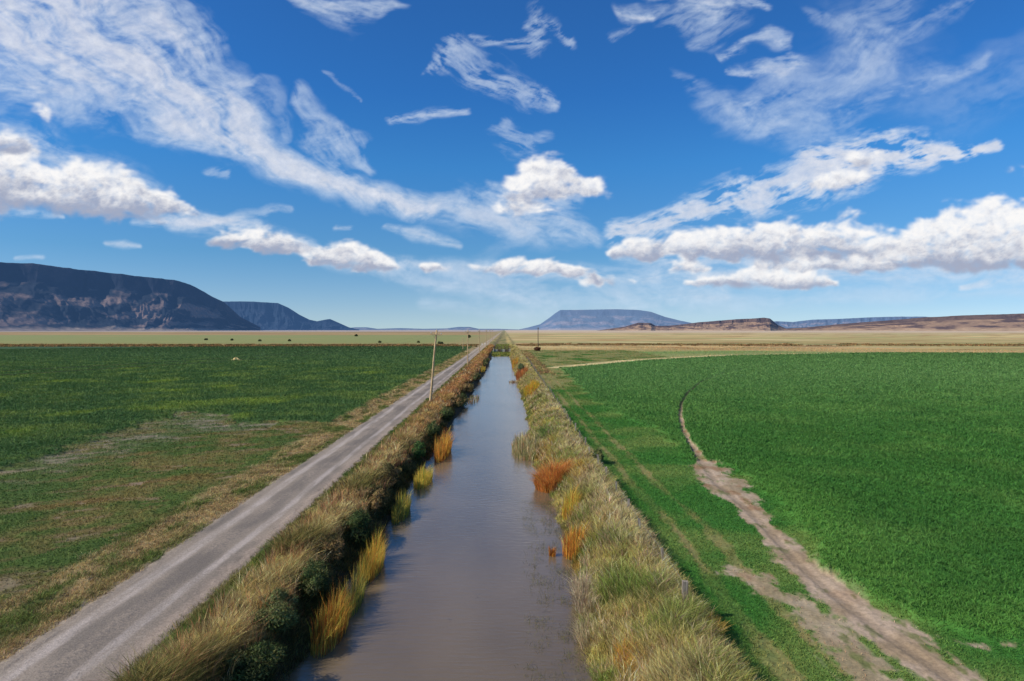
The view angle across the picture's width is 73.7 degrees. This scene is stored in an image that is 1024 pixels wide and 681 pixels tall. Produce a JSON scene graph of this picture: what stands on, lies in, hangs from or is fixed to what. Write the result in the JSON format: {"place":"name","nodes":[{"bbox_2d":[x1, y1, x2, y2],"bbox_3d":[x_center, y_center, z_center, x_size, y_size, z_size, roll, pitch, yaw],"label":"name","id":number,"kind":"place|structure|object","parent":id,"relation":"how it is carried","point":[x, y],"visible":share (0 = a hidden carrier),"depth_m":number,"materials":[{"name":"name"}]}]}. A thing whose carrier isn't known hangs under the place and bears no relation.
{"place":"outdoors","nodes":[
{"label":"outdoors","id":0,"kind":"place"},
{"bbox_2d":[0,332,500,680],"bbox_3d":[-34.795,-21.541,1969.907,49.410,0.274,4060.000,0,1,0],"label":"road","id":1,"kind":"structure","parent":0,"point":[141,608],"depth_m":27.51,"materials":[{"name":"grey gravel"}]},
{"bbox_2d":[353,327,519,329],"bbox_3d":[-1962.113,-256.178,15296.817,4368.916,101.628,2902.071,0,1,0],"label":"hills","id":2,"kind":"structure","parent":0,"point":[453,328],"depth_m":15150.42,"materials":[{"name":"blue stone"}]},
{"bbox_2d":[284,356,593,680],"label":"canal water","id":3,"kind":"structure","parent":0,"point":[450,595],"depth_m":30.08,"materials":[{"name":"liquid"}]},
{"bbox_2d":[307,582,356,657],"bbox_3d":[-6.388,9.693,24.724,1.704,2.084,3.838,0,1,0],"label":"cattail stand","id":4,"kind":"object","parent":3,"relation":"on","point":[339,617],"visible":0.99,"depth_m":24.39,"materials":[{"name":"plant"}]},
{"bbox_2d":[339,557,369,618],"bbox_3d":[-6.216,9.796,27.400,1.247,1.792,3.350,0,1,0],"label":"cattail stand","id":5,"kind":"object","parent":3,"relation":"on","point":[359,587],"visible":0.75,"depth_m":27.55,"materials":[{"name":"plant"}]},
{"bbox_2d":[356,525,393,585],"bbox_3d":[-6.281,9.669,31.409,1.517,1.917,4.674,0,1,0],"label":"cattail stand","id":6,"kind":"object","parent":3,"relation":"on","point":[372,566],"visible":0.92,"depth_m":31.02,"materials":[{"name":"plant"}]},
{"bbox_2d":[391,489,414,523],"bbox_3d":[-6.452,9.628,40.822,1.394,1.697,4.642,0,1,0],"label":"cattail stand","id":7,"kind":"object","parent":3,"relation":"on","point":[399,510],"visible":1,"depth_m":40.51,"materials":[{"name":"plant"}]},
{"bbox_2d":[413,462,434,489],"bbox_3d":[-6.394,9.561,49.637,1.547,1.548,5.266,0,1,0],"label":"cattail stand","id":8,"kind":"object","parent":3,"relation":"on","point":[421,478],"visible":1,"depth_m":48.93,"materials":[{"name":"plant"}]},
{"bbox_2d":[433,425,454,462],"bbox_3d":[-6.020,8.787,61.125,2.071,2.728,9.173,0,1,0],"label":"cattail stand","id":9,"kind":"object","parent":3,"relation":"on","point":[442,448],"visible":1,"depth_m":59.73,"materials":[{"name":"plant"}]},
{"bbox_2d":[467,394,479,403],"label":"cattail stand","id":10,"kind":"object","parent":3,"relation":"on","point":[471,401],"visible":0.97,"depth_m":108.76,"materials":[{"name":"plant"}]},
{"bbox_2d":[512,357,517,367],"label":"sedge clump","id":11,"kind":"object","parent":3,"relation":"on","point":[514,362],"visible":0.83,"depth_m":202.82,"materials":[{"name":"plant"}]},
{"bbox_2d":[515,367,528,379],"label":"sedge clump","id":12,"kind":"object","parent":3,"relation":"on","point":[519,373],"visible":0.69,"depth_m":149.83,"materials":[{"name":"plant"}]},
{"bbox_2d":[511,427,545,460],"bbox_3d":[1.654,9.104,63.339,3.744,2.022,12.287,0,1,0],"label":"reed bed","id":13,"kind":"object","parent":3,"relation":"on","point":[522,447],"visible":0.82,"depth_m":61.61,"materials":[{"name":"plant"}]},
{"bbox_2d":[548,546,556,556],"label":"reed tuft","id":14,"kind":"object","parent":3,"relation":"on","point":[552,552],"visible":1,"depth_m":33.42,"materials":[{"name":"plant"}]},
{"bbox_2d":[525,452,586,492],"bbox_3d":[3.005,9.107,47.722,5.171,2.518,5.884,0,1,0],"label":"sedge clump","id":15,"kind":"object","parent":3,"relation":"on","point":[545,481],"visible":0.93,"depth_m":46.98,"materials":[{"name":"plant"}]},
{"bbox_2d":[519,499,602,680],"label":"water weed","id":16,"kind":"object","parent":3,"relation":"on","point":[551,594],"visible":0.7,"depth_m":28.62,"materials":[{"name":"plant"}]},
{"bbox_2d":[560,519,591,559],"bbox_3d":[3.167,9.708,33.665,1.910,1.766,2.426,0,1,0],"label":"cattail stand","id":17,"kind":"object","parent":3,"relation":"on","point":[569,546],"visible":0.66,"depth_m":33.80,"materials":[{"name":"plant"}]},
{"bbox_2d":[556,558,605,616],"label":"dead reeds","id":18,"kind":"object","parent":3,"relation":"on","point":[576,593],"visible":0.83,"depth_m":27.50,"materials":[{"name":"plant"}]},
{"bbox_2d":[563,600,614,652],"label":"dead reeds","id":19,"kind":"object","parent":3,"relation":"on","point":[581,637],"visible":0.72,"depth_m":24.19,"materials":[{"name":"plant"}]},
{"bbox_2d":[0,330,1023,680],"bbox_3d":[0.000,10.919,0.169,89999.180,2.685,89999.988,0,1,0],"label":"ground","id":20,"kind":"structure","parent":0,"point":[856,618],"depth_m":41.91,"materials":[{"name":"green plant"}]},
{"bbox_2d":[0,262,259,330],"bbox_3d":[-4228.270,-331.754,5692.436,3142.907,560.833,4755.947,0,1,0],"label":"mesa","id":21,"kind":"structure","parent":20,"relation":"on","point":[36,297],"depth_m":5513.44,"materials":[{"name":"blue stone"}]},
{"bbox_2d":[0,352,469,680],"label":"verge grass","id":22,"kind":"structure","parent":20,"relation":"on","point":[176,533],"depth_m":32.24,"materials":[{"name":"plant"}]},
{"bbox_2d":[0,346,474,655],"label":"alfalfa crop","id":23,"kind":"object","parent":20,"relation":"on","point":[147,353],"visible":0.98,"depth_m":90.69,"materials":[{"name":"green plant"}]},
{"bbox_2d":[222,637,286,680],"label":"shrub","id":24,"kind":"object","parent":20,"relation":"on","point":[260,659],"visible":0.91,"depth_m":20.30,"materials":[{"name":"green plant"}]},
{"bbox_2d":[250,587,300,634],"bbox_3d":[-8.180,9.302,23.678,1.697,1.134,3.306,0,1,-18],"label":"shrub","id":25,"kind":"object","parent":20,"relation":"on","point":[276,616],"visible":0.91,"depth_m":22.95,"materials":[{"name":"green plant"}]},
{"bbox_2d":[79,344,494,680],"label":"bank grass","id":26,"kind":"structure","parent":20,"relation":"on","point":[215,639],"depth_m":26.69,"materials":[{"name":"plant"}]},
{"bbox_2d":[224,301,358,329],"bbox_3d":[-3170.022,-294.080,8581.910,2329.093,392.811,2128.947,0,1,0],"label":"mesa","id":27,"kind":"structure","parent":20,"relation":"on","point":[268,316],"depth_m":8535.41,"materials":[{"name":"blue stone"}]},
{"bbox_2d":[287,558,331,598],"bbox_3d":[-7.913,9.335,26.783,1.582,1.279,2.935,0,1,0],"label":"shrub","id":28,"kind":"object","parent":20,"relation":"on","point":[314,578],"visible":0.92,"depth_m":26.36,"materials":[{"name":"green plant"}]},
{"bbox_2d":[307,532,344,571],"bbox_3d":[-8.283,9.233,30.123,1.756,1.187,4.291,0,1,0],"label":"shrub","id":29,"kind":"object","parent":20,"relation":"on","point":[332,541],"visible":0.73,"depth_m":29.95,"materials":[{"name":"brown plant"}]},
{"bbox_2d":[339,508,370,542],"bbox_3d":[-7.958,9.283,34.625,1.726,1.189,4.843,0,1,0],"label":"shrub","id":30,"kind":"object","parent":20,"relation":"on","point":[357,520],"visible":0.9,"depth_m":34.15,"materials":[{"name":"green plant"}]},
{"bbox_2d":[360,485,390,515],"bbox_3d":[-7.984,9.196,39.764,1.805,1.180,4.641,0,1,0],"label":"shrub","id":31,"kind":"object","parent":20,"relation":"on","point":[379,496],"visible":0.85,"depth_m":39.15,"materials":[{"name":"brown plant"}]},
{"bbox_2d":[375,462,401,485],"bbox_3d":[-8.444,8.847,45.529,1.942,1.278,4.420,0,1,0],"label":"shrub","id":32,"kind":"object","parent":20,"relation":"on","point":[392,474],"visible":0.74,"depth_m":45.03,"materials":[{"name":"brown plant"}]},
{"bbox_2d":[410,441,425,457],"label":"shrub","id":33,"kind":"object","parent":20,"relation":"on","point":[418,450],"visible":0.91,"depth_m":56.44,"materials":[{"name":"green plant"}]},
{"bbox_2d":[424,420,439,437],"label":"shrub","id":34,"kind":"object","parent":20,"relation":"on","point":[432,428],"visible":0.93,"depth_m":66.76,"materials":[{"name":"green plant"}]},
{"bbox_2d":[429,329,441,400],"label":"utility pole","id":35,"kind":"object","parent":20,"relation":"on","point":[432,378],"visible":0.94,"depth_m":89.45,"materials":[{"name":"brown wood"}]},
{"bbox_2d":[5,335,460,374],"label":"power line","id":36,"kind":"object","parent":35,"relation":"attached to","point":[156,362],"visible":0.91,"depth_m":18.06,"materials":[{"name":"metal"}]},
{"bbox_2d":[438,406,454,418],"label":"shrub","id":37,"kind":"object","parent":20,"relation":"on","point":[445,412],"visible":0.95,"depth_m":80.45,"materials":[{"name":"green plant"}]},
{"bbox_2d":[455,393,467,406],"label":"shrub","id":38,"kind":"object","parent":20,"relation":"on","point":[462,399],"visible":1,"depth_m":97.06,"materials":[{"name":"green plant"}]},
{"bbox_2d":[465,331,467,363],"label":"utility pole","id":39,"kind":"object","parent":20,"relation":"on","point":[467,348],"visible":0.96,"depth_m":180.94,"materials":[{"name":"brown wood"}]},
{"bbox_2d":[463,383,473,391],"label":"shrub","id":40,"kind":"object","parent":20,"relation":"on","point":[467,387],"visible":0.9,"depth_m":116.90,"materials":[{"name":"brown plant"}]},
{"bbox_2d":[471,371,481,379],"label":"shrub","id":41,"kind":"object","parent":20,"relation":"on","point":[476,375],"visible":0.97,"depth_m":144.00,"materials":[{"name":"green plant"}]},
{"bbox_2d":[483,358,489,365],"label":"shrub","id":42,"kind":"object","parent":20,"relation":"on","point":[486,361],"visible":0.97,"depth_m":207.41,"materials":[{"name":"green plant"}]},
{"bbox_2d":[493,346,509,351],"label":"canal gate","id":43,"kind":"structure","parent":20,"relation":"on","point":[501,349],"depth_m":321.81,"materials":[{"name":"concrete"}]},
{"bbox_2d":[0,342,1023,374],"bbox_3d":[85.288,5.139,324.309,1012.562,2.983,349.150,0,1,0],"label":"distant scrub","id":44,"kind":"object","parent":20,"relation":"on","point":[526,353],"visible":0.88,"depth_m":425.25,"materials":[{"name":"plant"}]},
{"bbox_2d":[518,363,523,370],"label":"shrub","id":45,"kind":"object","parent":20,"relation":"on","point":[520,366],"visible":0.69,"depth_m":159.07,"materials":[{"name":"green plant"}]},
{"bbox_2d":[522,379,539,396],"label":"cattail stand","id":46,"kind":"object","parent":20,"relation":"on","point":[535,385],"visible":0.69,"depth_m":109.37,"materials":[{"name":"plant"}]},
{"bbox_2d":[561,483,582,519],"bbox_3d":[3.533,9.231,39.592,1.422,2.400,2.776,0,1,0],"label":"cattail stand","id":47,"kind":"object","parent":20,"relation":"on","point":[567,504],"visible":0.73,"depth_m":39.42,"materials":[{"name":"plant"}]},
{"bbox_2d":[591,448,604,460],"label":"shrub","id":48,"kind":"object","parent":20,"relation":"on","point":[598,452],"visible":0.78,"depth_m":50.80,"materials":[{"name":"green plant"}]},
{"bbox_2d":[520,309,689,329],"bbox_3d":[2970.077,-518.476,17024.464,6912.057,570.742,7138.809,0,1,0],"label":"butte","id":49,"kind":"object","parent":20,"relation":"on","point":[600,319],"visible":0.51,"depth_m":16650.43,"materials":[{"name":"blue stone"}]},
{"bbox_2d":[527,358,687,600],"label":"wire fence","id":50,"kind":"object","parent":20,"relation":"on","point":[685,586],"visible":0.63,"depth_m":35.80,"materials":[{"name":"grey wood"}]},
{"bbox_2d":[610,632,638,665],"bbox_3d":[3.659,9.857,21.591,1.423,1.101,1.515,1,1,35],"label":"sedge clump","id":51,"kind":"object","parent":20,"relation":"on","point":[618,657],"visible":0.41,"depth_m":21.59,"materials":[{"name":"plant"}]},
{"bbox_2d":[509,344,770,680],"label":"bank grass","id":52,"kind":"structure","parent":20,"relation":"on","point":[672,635],"depth_m":25.49,"materials":[{"name":"plant"}]},
{"bbox_2d":[518,345,1023,680],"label":"alfalfa crop","id":53,"kind":"object","parent":20,"relation":"on","point":[934,359],"visible":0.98,"depth_m":53.12,"materials":[{"name":"green plant"}]},
{"bbox_2d":[0,0,1023,300],"bbox_3d":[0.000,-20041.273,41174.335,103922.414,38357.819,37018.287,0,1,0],"label":"cloud","id":54,"kind":"structure","parent":0,"point":[984,234],"depth_m":52514.01,"materials":[{"name":"white"}]},
{"bbox_2d":[0,0,1023,328],"label":"sky","id":55,"kind":"structure","parent":0,"point":[641,109],"materials":[{"name":"blue"}]},
{"bbox_2d":[597,318,796,330],"bbox_3d":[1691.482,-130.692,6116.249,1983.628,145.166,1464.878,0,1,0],"label":"hill","id":56,"kind":"structure","parent":0,"point":[760,324],"depth_m":5958.15,"materials":[{"name":"brown stone"}]},
{"bbox_2d":[774,317,921,327],"bbox_3d":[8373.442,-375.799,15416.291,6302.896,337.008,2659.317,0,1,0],"label":"hills","id":57,"kind":"structure","parent":0,"point":[811,323],"depth_m":15051.00,"materials":[{"name":"blue stone"}]},
{"bbox_2d":[786,313,1023,330],"bbox_3d":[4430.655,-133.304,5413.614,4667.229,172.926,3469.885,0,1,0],"label":"hills","id":58,"kind":"structure","parent":0,"point":[1001,322],"depth_m":5145.41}
]}

